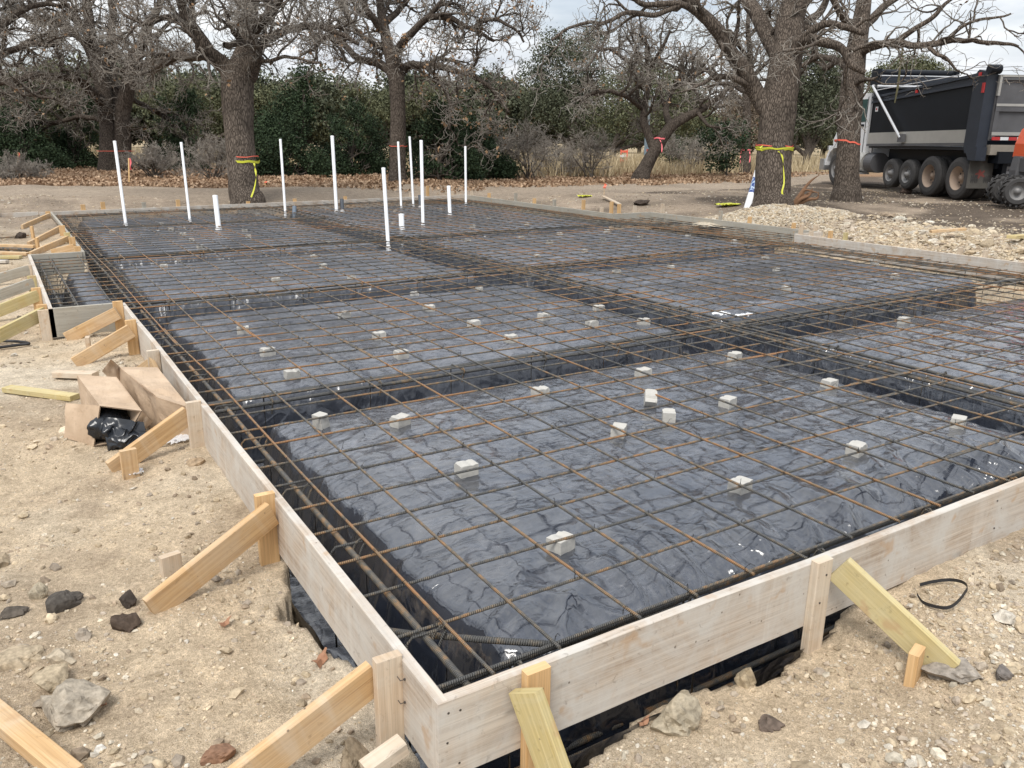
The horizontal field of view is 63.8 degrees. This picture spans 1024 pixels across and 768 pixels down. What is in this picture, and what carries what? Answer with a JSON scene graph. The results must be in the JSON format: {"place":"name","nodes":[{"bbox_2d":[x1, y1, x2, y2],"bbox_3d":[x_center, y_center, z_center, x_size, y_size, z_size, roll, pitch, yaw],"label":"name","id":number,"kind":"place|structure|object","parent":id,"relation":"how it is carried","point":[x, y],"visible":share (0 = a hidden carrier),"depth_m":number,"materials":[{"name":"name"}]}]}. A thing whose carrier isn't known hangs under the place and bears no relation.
{"place":"outdoors","nodes":[
{"label":"outdoors","id":0,"kind":"place"},
{"bbox_2d":[0,164,829,202],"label":"dirt road","id":1,"kind":"structure","parent":0,"point":[271,194],"depth_m":23.56,"materials":[{"name":"soil"}]},
{"bbox_2d":[87,143,868,177],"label":"dry grass","id":2,"kind":"structure","parent":0,"point":[631,165],"depth_m":37.28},
{"bbox_2d":[0,140,1023,767],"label":"ground","id":3,"kind":"structure","parent":0,"point":[84,574],"depth_m":3.41,"materials":[{"name":"soil"}]},
{"bbox_2d":[0,606,29,620],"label":"soil clod","id":4,"kind":"object","parent":3,"relation":"on","point":[8,612],"visible":1,"depth_m":3.37,"materials":[{"name":"stone"}]},
{"bbox_2d":[0,645,44,670],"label":"soil clod","id":5,"kind":"object","parent":3,"relation":"on","point":[22,657],"visible":0.91,"depth_m":3.04,"materials":[{"name":"soil"}]},
{"bbox_2d":[0,149,54,179],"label":"bare shrub","id":6,"kind":"object","parent":3,"relation":"on","point":[10,169],"visible":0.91,"depth_m":26.59,"materials":[{"name":"plant"}]},
{"bbox_2d":[0,255,56,342],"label":"form board","id":7,"kind":"object","parent":3,"relation":"on","point":[36,295],"visible":0.92,"depth_m":8.64,"materials":[{"name":"brown wood"}]},
{"bbox_2d":[27,582,47,599],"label":"rock","id":8,"kind":"object","parent":3,"relation":"on","point":[38,590],"visible":1,"depth_m":3.49,"materials":[{"name":"stone"}]},
{"bbox_2d":[0,67,80,169],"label":"cedar tree","id":9,"kind":"object","parent":3,"relation":"on","point":[41,149],"visible":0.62,"depth_m":34.58,"materials":[{"name":"green plant"}]},
{"bbox_2d":[2,385,79,401],"bbox_3d":[-3.538,0.067,6.171,0.659,0.042,0.089,6,18,18],"label":"loose board","id":10,"kind":"object","parent":3,"relation":"on","point":[42,393],"visible":0.98,"depth_m":6.14,"materials":[{"name":"brown wood"}]},
{"bbox_2d":[0,698,83,767],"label":"loose board","id":11,"kind":"object","parent":3,"relation":"on","point":[28,741],"visible":1,"depth_m":2.58,"materials":[{"name":"brown wood"}]},
{"bbox_2d":[31,663,68,692],"bbox_3d":[-1.639,1.055,2.925,0.116,0.082,0.106,-10,19,-30],"label":"soil clod","id":12,"kind":"object","parent":3,"relation":"on","point":[49,678],"visible":0.85,"depth_m":2.90,"materials":[{"name":"stone"}]},
{"bbox_2d":[21,211,85,261],"bbox_3d":[-8.195,-2.528,14.444,0.700,0.600,7.130,-10,19,-30],"label":"form board","id":13,"kind":"object","parent":3,"relation":"on","point":[73,246],"visible":0.6,"depth_m":13.03,"materials":[{"name":"grey wood"}]},
{"bbox_2d":[28,251,83,274],"bbox_3d":[-6.369,-1.687,11.497,0.660,0.286,0.038,-10,19,-30],"label":"form board","id":14,"kind":"object","parent":3,"relation":"on","point":[55,255],"visible":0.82,"depth_m":11.50,"materials":[{"name":"grey wood"}]},
{"bbox_2d":[0,0,112,131],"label":"oak tree","id":15,"kind":"object","parent":3,"relation":"on","point":[11,13],"visible":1,"depth_m":26.80,"materials":[{"name":"grey plant"}]},
{"bbox_2d":[45,589,83,613],"bbox_3d":[-1.882,0.924,3.447,0.131,0.113,0.112,1,17,0],"label":"soil clod","id":16,"kind":"object","parent":3,"relation":"on","point":[59,601],"visible":0.83,"depth_m":3.42,"materials":[{"name":"soil"}]},
{"bbox_2d":[45,75,99,167],"bbox_3d":[-19.445,-11.633,36.743,3.382,4.649,2.451,-1,17,-6],"label":"cedar tree","id":17,"kind":"object","parent":3,"relation":"on","point":[77,149],"visible":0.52,"depth_m":36.60,"materials":[{"name":"green plant"}]},
{"bbox_2d":[40,678,110,731],"bbox_3d":[-1.485,1.100,2.807,0.215,0.142,0.219,-10,19,-30],"label":"rock","id":18,"kind":"object","parent":3,"relation":"on","point":[68,704],"visible":0.99,"depth_m":2.76,"materials":[{"name":"stone"}]},
{"bbox_2d":[52,370,98,378],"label":"loose board","id":19,"kind":"object","parent":3,"relation":"on","point":[65,374],"visible":0.82,"depth_m":6.64,"materials":[{"name":"brown wood"}]},
{"bbox_2d":[2,50,149,150],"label":"woodland tree","id":20,"kind":"object","parent":3,"relation":"on","point":[57,106],"visible":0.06,"depth_m":48.72,"materials":[{"name":"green plant"}]},
{"bbox_2d":[49,303,115,337],"bbox_3d":[-4.167,-0.624,8.021,0.590,0.286,0.038,-10,19,-30],"label":"form board","id":21,"kind":"object","parent":3,"relation":"on","point":[67,318],"visible":0.64,"depth_m":7.96,"materials":[{"name":"grey wood"}]},
{"bbox_2d":[64,375,152,446],"bbox_3d":[-2.705,0.173,5.442,0.503,0.306,0.830,-10,19,-30],"label":"cardboard box","id":22,"kind":"object","parent":3,"relation":"on","point":[97,393],"visible":0.73,"depth_m":5.32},
{"bbox_2d":[87,408,145,450],"bbox_3d":[-2.545,0.298,5.267,0.314,0.259,0.531,-10,19,-30],"label":"plastic bag","id":23,"kind":"object","parent":22,"relation":"in","point":[116,429],"visible":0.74,"depth_m":5.18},
{"bbox_2d":[0,0,221,170],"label":"oak tree","id":24,"kind":"object","parent":3,"relation":"on","point":[116,102],"visible":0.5,"depth_m":33.67,"materials":[{"name":"grey plant"}]},
{"bbox_2d":[110,612,141,632],"bbox_3d":[-1.546,0.962,3.295,0.111,0.089,0.100,-10,19,-30],"label":"soil clod","id":25,"kind":"object","parent":3,"relation":"on","point":[128,623],"visible":0.97,"depth_m":3.27,"materials":[{"name":"soil"}]},
{"bbox_2d":[119,589,136,608],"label":"soil clod","id":26,"kind":"object","parent":3,"relation":"on","point":[127,599],"visible":0.94,"depth_m":3.43,"materials":[{"name":"soil"}]},
{"bbox_2d":[102,360,188,434],"bbox_3d":[-2.412,0.068,5.622,1.103,0.402,0.309,15,22,41],"label":"cardboard box","id":27,"kind":"object","parent":3,"relation":"on","point":[154,394],"visible":0.65,"depth_m":5.54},
{"bbox_2d":[118,138,180,177],"bbox_3d":[-13.110,-8.097,29.775,2.263,1.624,2.309,-10,19,-30],"label":"bare shrub","id":28,"kind":"object","parent":3,"relation":"on","point":[142,161],"visible":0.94,"depth_m":29.58,"materials":[{"name":"plant"}]},
{"bbox_2d":[116,58,207,146],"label":"woodland tree","id":29,"kind":"object","parent":3,"relation":"on","point":[137,112],"visible":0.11,"depth_m":53.24,"materials":[{"name":"plant"}]},
{"bbox_2d":[142,82,212,170],"bbox_3d":[-14.591,-10.866,35.688,3.134,4.389,2.962,-10,19,-30],"label":"cedar tree","id":30,"kind":"object","parent":3,"relation":"on","point":[188,102],"visible":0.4,"depth_m":35.62,"materials":[{"name":"green plant"}]},
{"bbox_2d":[172,131,227,178],"bbox_3d":[-10.386,-7.939,28.562,2.836,1.856,2.482,3,17,7],"label":"bare shrub","id":31,"kind":"object","parent":3,"relation":"on","point":[209,156],"visible":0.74,"depth_m":28.44,"materials":[{"name":"plant"}]},
{"bbox_2d":[200,743,235,765],"bbox_3d":[-0.941,1.183,2.614,0.079,0.055,0.105,12,20,34],"label":"rock","id":32,"kind":"object","parent":3,"relation":"on","point":[218,753],"visible":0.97,"depth_m":2.60,"materials":[{"name":"stone"}]},
{"bbox_2d":[132,70,320,151],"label":"live oak tree","id":33,"kind":"object","parent":3,"relation":"on","point":[216,103],"visible":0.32,"depth_m":47.30,"materials":[{"name":"green plant"}]},
{"bbox_2d":[87,0,387,203],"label":"oak tree","id":34,"kind":"object","parent":3,"relation":"on","point":[239,70],"visible":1,"depth_m":20.22,"materials":[{"name":"brown plant"}]},
{"bbox_2d":[39,186,463,219],"bbox_3d":[-5.683,-4.440,20.680,10.975,0.831,0.096,-12,21,-37],"label":"form board","id":35,"kind":"object","parent":3,"relation":"on","point":[83,210],"visible":0.38,"depth_m":19.95,"materials":[{"name":"brown wood"}]},
{"bbox_2d":[63,300,446,767],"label":"form board","id":36,"kind":"object","parent":3,"relation":"on","point":[389,675],"visible":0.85,"depth_m":3.41,"materials":[{"name":"brown wood"}]},
{"bbox_2d":[207,48,368,151],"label":"woodland tree","id":37,"kind":"object","parent":3,"relation":"on","point":[322,84],"visible":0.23,"depth_m":48.62,"materials":[{"name":"plant"}]},
{"bbox_2d":[254,60,338,177],"bbox_3d":[-8.684,-9.659,30.557,3.777,4.734,3.172,-10,19,-30],"label":"cedar tree","id":38,"kind":"object","parent":3,"relation":"on","point":[292,135],"visible":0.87,"depth_m":30.66,"materials":[{"name":"green plant"}]},
{"bbox_2d":[305,97,389,175],"bbox_3d":[-6.520,-9.750,32.816,4.075,3.329,2.561,1,17,3],"label":"cedar tree","id":39,"kind":"object","parent":3,"relation":"on","point":[370,155],"visible":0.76,"depth_m":32.73,"materials":[{"name":"green plant"}]},
{"bbox_2d":[340,737,369,767],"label":"rock","id":40,"kind":"object","parent":3,"relation":"on","point":[354,750],"visible":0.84,"depth_m":2.60,"materials":[{"name":"stone"}]},
{"bbox_2d":[309,76,470,148],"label":"live oak tree","id":41,"kind":"object","parent":3,"relation":"on","point":[381,109],"visible":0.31,"depth_m":49.21,"materials":[{"name":"green plant"}]},
{"bbox_2d":[367,61,434,143],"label":"woodland tree","id":42,"kind":"object","parent":3,"relation":"on","point":[409,78],"visible":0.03,"depth_m":53.47,"materials":[{"name":"plant"}]},
{"bbox_2d":[0,164,828,193],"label":"leaf litter","id":43,"kind":"object","parent":3,"relation":"on","point":[368,181],"visible":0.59,"depth_m":27.59,"materials":[{"name":"plant"}]},
{"bbox_2d":[278,0,551,183],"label":"oak tree","id":44,"kind":"object","parent":3,"relation":"on","point":[394,68],"visible":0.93,"depth_m":26.71,"materials":[{"name":"brown plant"}]},
{"bbox_2d":[376,75,459,152],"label":"woodland tree","id":45,"kind":"object","parent":3,"relation":"on","point":[430,144],"visible":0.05,"depth_m":53.98,"materials":[{"name":"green plant"}]},
{"bbox_2d":[406,92,488,179],"bbox_3d":[-2.437,-8.645,28.881,3.553,3.381,2.630,1,17,2],"label":"cedar tree","id":46,"kind":"object","parent":3,"relation":"on","point":[441,170],"visible":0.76,"depth_m":28.74,"materials":[{"name":"green plant"}]},
{"bbox_2d":[453,109,522,180],"bbox_3d":[-1.008,-8.677,29.934,2.529,2.854,2.523,-10,19,-30],"label":"cedar tree","id":47,"kind":"object","parent":3,"relation":"on","point":[502,168],"visible":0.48,"depth_m":29.64,"materials":[{"name":"green plant"}]},
{"bbox_2d":[441,63,541,149],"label":"woodland tree","id":48,"kind":"object","parent":3,"relation":"on","point":[514,106],"visible":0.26,"depth_m":50.38,"materials":[{"name":"plant"}]},
{"bbox_2d":[0,177,1023,767],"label":"pebbles","id":49,"kind":"object","parent":3,"relation":"on","point":[1004,615],"visible":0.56,"depth_m":3.11,"materials":[{"name":"stone"}]},
{"bbox_2d":[33,197,1023,688],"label":"rebar mat","id":50,"kind":"object","parent":3,"relation":"on","point":[147,239],"visible":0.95,"depth_m":7.53,"materials":[{"name":"metal"}]},
{"bbox_2d":[492,112,575,178],"bbox_3d":[0.341,-8.738,30.288,2.807,2.642,3.783,-10,19,-30],"label":"bare shrub","id":51,"kind":"object","parent":3,"relation":"on","point":[526,147],"visible":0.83,"depth_m":29.90,"materials":[{"name":"plant"}]},
{"bbox_2d":[47,204,1023,767],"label":"plastic sheet","id":52,"kind":"object","parent":3,"relation":"on","point":[567,610],"visible":0.48,"depth_m":5.18,"materials":[{"name":"plastic"}]},
{"bbox_2d":[38,260,78,337],"bbox_3d":[-5.363,-0.984,9.745,0.191,0.516,4.120,-10,19,-30],"label":"beam cage","id":53,"kind":"object","parent":52,"relation":"on","point":[57,296],"visible":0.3,"depth_m":9.66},
{"bbox_2d":[59,218,151,334],"bbox_3d":[-6.679,-1.963,12.971,0.193,0.521,11.200,-10,19,-30],"label":"beam cage","id":54,"kind":"object","parent":52,"relation":"on","point":[121,291],"visible":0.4,"depth_m":10.79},
{"bbox_2d":[113,141,127,225],"bbox_3d":[-7.677,-3.893,16.131,0.077,1.686,0.618,-8,19,-26],"label":"plumbing pipe","id":55,"kind":"object","parent":52,"relation":"on","point":[120,181],"visible":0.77,"depth_m":16.11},
{"bbox_2d":[180,142,190,221],"bbox_3d":[-6.723,-4.119,16.952,0.068,1.664,0.588,-6,18,-22],"label":"plumbing pipe","id":56,"kind":"object","parent":52,"relation":"on","point":[185,180],"visible":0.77,"depth_m":16.93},
{"bbox_2d":[68,217,324,253],"bbox_3d":[-6.103,-2.987,16.409,4.951,0.514,0.221,-10,20,-31],"label":"beam cage","id":57,"kind":"object","parent":52,"relation":"on","point":[191,224],"visible":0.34,"depth_m":16.12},
{"bbox_2d":[58,199,453,238],"bbox_3d":[-5.559,-4.178,20.450,10.272,0.546,0.243,-12,21,-37],"label":"beam cage","id":58,"kind":"object","parent":52,"relation":"on","point":[242,208],"visible":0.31,"depth_m":19.58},
{"bbox_2d":[140,309,470,753],"bbox_3d":[-1.904,0.335,5.457,0.161,0.516,6.890,-9,19,-30],"label":"beam cage","id":59,"kind":"object","parent":52,"relation":"on","point":[445,660],"visible":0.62,"depth_m":3.56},
{"bbox_2d":[312,411,329,429],"bbox_3d":[-1.182,0.235,5.091,0.081,0.105,0.069,12,24,34],"label":"concrete block","id":60,"kind":"object","parent":52,"relation":"on","point":[322,423],"depth_m":5.07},
{"bbox_2d":[330,136,337,211],"bbox_3d":[-4.185,-4.905,19.391,0.102,1.826,0.636,-3,17,-13],"label":"plumbing pipe","id":61,"kind":"object","parent":52,"relation":"on","point":[334,173],"visible":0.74,"depth_m":19.36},
{"bbox_2d":[88,222,673,292],"bbox_3d":[-1.126,-2.420,14.787,11.704,0.580,0.221,-11,20,-34],"label":"beam cage","id":62,"kind":"object","parent":52,"relation":"on","point":[305,244],"visible":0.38,"depth_m":13.23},
{"bbox_2d":[381,167,390,250],"bbox_3d":[-2.102,-2.890,13.727,0.082,1.390,0.488,-4,17,-14],"label":"plumbing pipe","id":63,"kind":"object","parent":52,"relation":"on","point":[383,169],"visible":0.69,"depth_m":13.70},
{"bbox_2d":[389,412,410,428],"bbox_3d":[-0.693,0.229,5.094,0.081,0.069,0.105,13,21,36],"label":"concrete block","id":64,"kind":"object","parent":52,"relation":"on","point":[400,424],"depth_m":5.07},
{"bbox_2d":[419,140,424,224],"bbox_3d":[-1.794,-3.955,16.416,0.084,1.754,0.589,-1,17,-6],"label":"plumbing pipe","id":65,"kind":"object","parent":52,"relation":"on","point":[422,182],"visible":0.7,"depth_m":16.39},
{"bbox_2d":[454,459,478,478],"bbox_3d":[-0.242,0.450,4.358,0.105,0.069,0.081,-10,19,-30],"label":"concrete block","id":66,"kind":"object","parent":52,"relation":"on","point":[464,465],"depth_m":4.33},
{"bbox_2d":[126,244,811,345],"bbox_3d":[0.616,-1.397,11.432,11.014,0.578,0.221,-11,20,-33],"label":"beam cage","id":67,"kind":"object","parent":52,"relation":"on","point":[335,288],"visible":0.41,"depth_m":10.02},
{"bbox_2d":[546,531,574,555],"bbox_3d":[0.212,0.695,3.584,0.081,0.069,0.105,15,22,39],"label":"concrete block","id":68,"kind":"object","parent":52,"relation":"on","point":[560,548],"depth_m":3.56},
{"bbox_2d":[207,279,1023,470],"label":"beam cage","id":69,"kind":"object","parent":52,"relation":"on","point":[463,371],"visible":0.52,"depth_m":6.74,"materials":[{"name":"metal"}]},
{"bbox_2d":[272,208,1023,411],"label":"beam cage","id":70,"kind":"object","parent":52,"relation":"on","point":[928,379],"visible":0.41,"depth_m":7.30,"materials":[{"name":"metal"}]},
{"bbox_2d":[437,472,1023,767],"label":"beam cage","id":71,"kind":"object","parent":52,"relation":"on","point":[708,684],"visible":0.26,"depth_m":3.33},
{"bbox_2d":[390,605,674,648],"bbox_3d":[0.082,0.907,2.977,1.103,0.059,0.223,-1,17,-6],"label":"corner bar","id":72,"kind":"object","parent":71,"relation":"on","point":[497,640],"visible":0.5,"depth_m":2.92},
{"bbox_2d":[727,476,752,494],"bbox_3d":[1.158,0.519,4.177,0.105,0.069,0.081,-15,22,-41],"label":"concrete block","id":73,"kind":"object","parent":52,"relation":"on","point":[743,480],"depth_m":4.16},
{"bbox_2d":[464,201,1019,305],"bbox_3d":[3.850,-2.605,15.638,0.341,0.536,18.805,-10,20,-32],"label":"beam cage","id":74,"kind":"object","parent":52,"relation":"on","point":[645,226],"visible":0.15,"depth_m":13.38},
{"bbox_2d":[845,440,867,457],"bbox_3d":[1.971,0.372,4.706,0.105,0.069,0.081,-15,22,-41],"label":"concrete block","id":75,"kind":"object","parent":52,"relation":"on","point":[861,445],"depth_m":4.68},
{"bbox_2d":[464,191,613,223],"bbox_3d":[0.467,-4.582,21.145,0.146,0.650,6.900,-10,19,-30],"label":"form board","id":76,"kind":"object","parent":3,"relation":"on","point":[555,208],"visible":0.47,"depth_m":20.35,"materials":[{"name":"grey wood"}]},
{"bbox_2d":[508,71,591,153],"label":"woodland tree","id":77,"kind":"object","parent":3,"relation":"on","point":[550,131],"visible":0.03,"depth_m":56.92,"materials":[{"name":"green plant"}]},
{"bbox_2d":[530,133,592,175],"bbox_3d":[1.744,-9.069,32.864,2.885,1.917,2.135,14,21,38],"label":"bare shrub","id":78,"kind":"object","parent":3,"relation":"on","point":[571,171],"visible":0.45,"depth_m":32.65,"materials":[{"name":"plant"}]},
{"bbox_2d":[514,19,619,149],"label":"live oak tree","id":79,"kind":"object","parent":3,"relation":"on","point":[549,98],"visible":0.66,"depth_m":51.48,"materials":[{"name":"green plant"}]},
{"bbox_2d":[559,124,618,177],"bbox_3d":[2.665,-8.943,31.513,2.641,2.232,2.399,-10,19,-30],"label":"bare shrub","id":80,"kind":"object","parent":3,"relation":"on","point":[585,146],"visible":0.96,"depth_m":31.33,"materials":[{"name":"plant"}]},
{"bbox_2d":[576,100,650,156],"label":"woodland tree","id":81,"kind":"object","parent":3,"relation":"on","point":[611,141],"visible":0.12,"depth_m":63.59,"materials":[{"name":"plant"}]},
{"bbox_2d":[614,204,650,226],"bbox_3d":[2.717,-3.705,18.639,1.080,0.750,0.098,-10,19,-30],"label":"form board","id":82,"kind":"object","parent":3,"relation":"on","point":[635,214],"visible":0.52,"depth_m":18.58,"materials":[{"name":"grey wood"}]},
{"bbox_2d":[585,53,721,161],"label":"live oak tree","id":83,"kind":"object","parent":3,"relation":"on","point":[622,118],"visible":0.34,"depth_m":49.68,"materials":[{"name":"green plant"}]},
{"bbox_2d":[565,0,757,179],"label":"oak tree","id":84,"kind":"object","parent":3,"relation":"on","point":[644,168],"visible":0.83,"depth_m":30.27,"materials":[{"name":"grey plant"}]},
{"bbox_2d":[650,690,701,736],"bbox_3d":[0.594,1.190,2.941,0.159,0.188,0.221,11,20,32],"label":"rock","id":85,"kind":"object","parent":3,"relation":"on","point":[680,715],"visible":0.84,"depth_m":2.88,"materials":[{"name":"stone"}]},
{"bbox_2d":[652,90,714,149],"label":"woodland tree","id":86,"kind":"object","parent":3,"relation":"on","point":[682,140],"visible":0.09,"depth_m":68.96,"materials":[{"name":"grey plant"}]},
{"bbox_2d":[662,128,720,171],"bbox_3d":[8.214,-10.745,37.824,3.021,2.107,3.664,-10,19,-30],"label":"bare shrub","id":87,"kind":"object","parent":3,"relation":"on","point":[693,155],"visible":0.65,"depth_m":37.47,"materials":[{"name":"plant"}]},
{"bbox_2d":[692,114,758,175],"bbox_3d":[8.784,-9.789,34.099,2.421,2.758,2.408,9,19,26],"label":"evergreen bush","id":88,"kind":"object","parent":3,"relation":"on","point":[725,163],"visible":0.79,"depth_m":33.80,"materials":[{"name":"green plant"}]},
{"bbox_2d":[432,477,1023,767],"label":"form board","id":89,"kind":"object","parent":3,"relation":"on","point":[530,709],"visible":0.97,"depth_m":3.03,"materials":[{"name":"brown wood"}]},
{"bbox_2d":[518,0,940,207],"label":"oak tree","id":90,"kind":"object","parent":3,"relation":"on","point":[787,39],"visible":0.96,"depth_m":18.31,"materials":[{"name":"brown plant"}]},
{"bbox_2d":[650,204,821,248],"bbox_3d":[4.452,-3.272,16.989,0.161,0.600,4.700,-10,19,-30],"label":"form board","id":91,"kind":"object","parent":3,"relation":"on","point":[792,230],"visible":0.62,"depth_m":16.76,"materials":[{"name":"grey wood"}]},
{"bbox_2d":[708,83,763,154],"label":"woodland tree","id":92,"kind":"object","parent":3,"relation":"on","point":[754,116],"visible":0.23,"depth_m":63.30,"materials":[{"name":"plant"}]},
{"bbox_2d":[671,0,808,172],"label":"oak tree","id":93,"kind":"object","parent":3,"relation":"on","point":[746,155],"visible":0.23,"depth_m":37.82,"materials":[{"name":"grey plant"}]},
{"bbox_2d":[734,667,756,688],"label":"soil clod","id":94,"kind":"object","parent":3,"relation":"on","point":[745,678],"visible":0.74,"depth_m":3.13,"materials":[{"name":"stone"}]},
{"bbox_2d":[758,714,784,732],"bbox_3d":[0.910,1.205,2.908,0.096,0.054,0.079,-10,19,-30],"label":"rock","id":95,"kind":"object","parent":3,"relation":"on","point":[768,723],"visible":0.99,"depth_m":2.89,"materials":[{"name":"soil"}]},
{"bbox_2d":[693,203,861,227],"bbox_3d":[5.645,-3.598,17.465,3.675,0.464,1.580,0,17,-1],"label":"gravel heap","id":96,"kind":"object","parent":3,"relation":"on","point":[775,214],"visible":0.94,"depth_m":17.10,"materials":[{"name":"gravel"}]},
{"bbox_2d":[755,46,841,164],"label":"live oak tree","id":97,"kind":"object","parent":3,"relation":"on","point":[816,93],"visible":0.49,"depth_m":43.44,"materials":[{"name":"green plant"}]},
{"bbox_2d":[794,175,818,204],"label":"torn roots","id":98,"kind":"object","parent":3,"relation":"on","point":[801,198],"visible":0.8,"depth_m":19.39,"materials":[{"name":"brown wood"}]},
{"bbox_2d":[787,212,1023,261],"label":"rubble","id":99,"kind":"object","parent":3,"relation":"on","point":[973,236],"visible":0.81,"depth_m":14.22,"materials":[{"name":"stone"}]},
{"bbox_2d":[793,231,1023,283],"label":"form board","id":100,"kind":"object","parent":3,"relation":"on","point":[984,260],"visible":0.61,"depth_m":12.73,"materials":[{"name":"brown wood"}]},
{"bbox_2d":[801,0,1023,201],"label":"oak tree","id":101,"kind":"object","parent":3,"relation":"on","point":[846,184],"visible":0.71,"depth_m":21.30,"materials":[{"name":"grey plant"}]},
{"bbox_2d":[864,50,962,92],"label":"live oak tree","id":102,"kind":"object","parent":3,"relation":"on","point":[931,65],"visible":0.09,"depth_m":61.00,"materials":[{"name":"green plant"}]},
{"bbox_2d":[819,64,1023,198],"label":"dump truck","id":103,"kind":"object","parent":3,"relation":"on","point":[953,134],"visible":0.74,"depth_m":22.94,"materials":[{"name":"black metal"}]},
{"bbox_2d":[917,578,967,609],"bbox_3d":[1.854,0.891,3.547,0.234,0.065,0.191,-10,19,-30],"label":"strap loop","id":104,"kind":"object","parent":3,"relation":"on","point":[944,580],"visible":1,"depth_m":3.51,"materials":[{"name":"plastic"}]},
{"bbox_2d":[921,657,982,682],"bbox_3d":[1.654,1.088,3.106,0.240,0.102,0.133,-2,17,-8],"label":"rock","id":105,"kind":"object","parent":3,"relation":"on","point":[964,671],"visible":0.92,"depth_m":3.07,"materials":[{"name":"stone"}]},
{"bbox_2d":[985,129,1023,206],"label":"skid steer","id":106,"kind":"object","parent":3,"relation":"on","point":[1005,189],"visible":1,"depth_m":19.09,"materials":[{"name":"orange metal"}]},
{"bbox_2d":[995,664,1013,680],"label":"rock","id":107,"kind":"object","parent":3,"relation":"on","point":[1003,672],"visible":1,"depth_m":3.05,"materials":[{"name":"stone"}]},
{"bbox_2d":[0,0,1023,114],"label":"sky","id":108,"kind":"structure","parent":0,"point":[561,12],"materials":[{"name":"white"}]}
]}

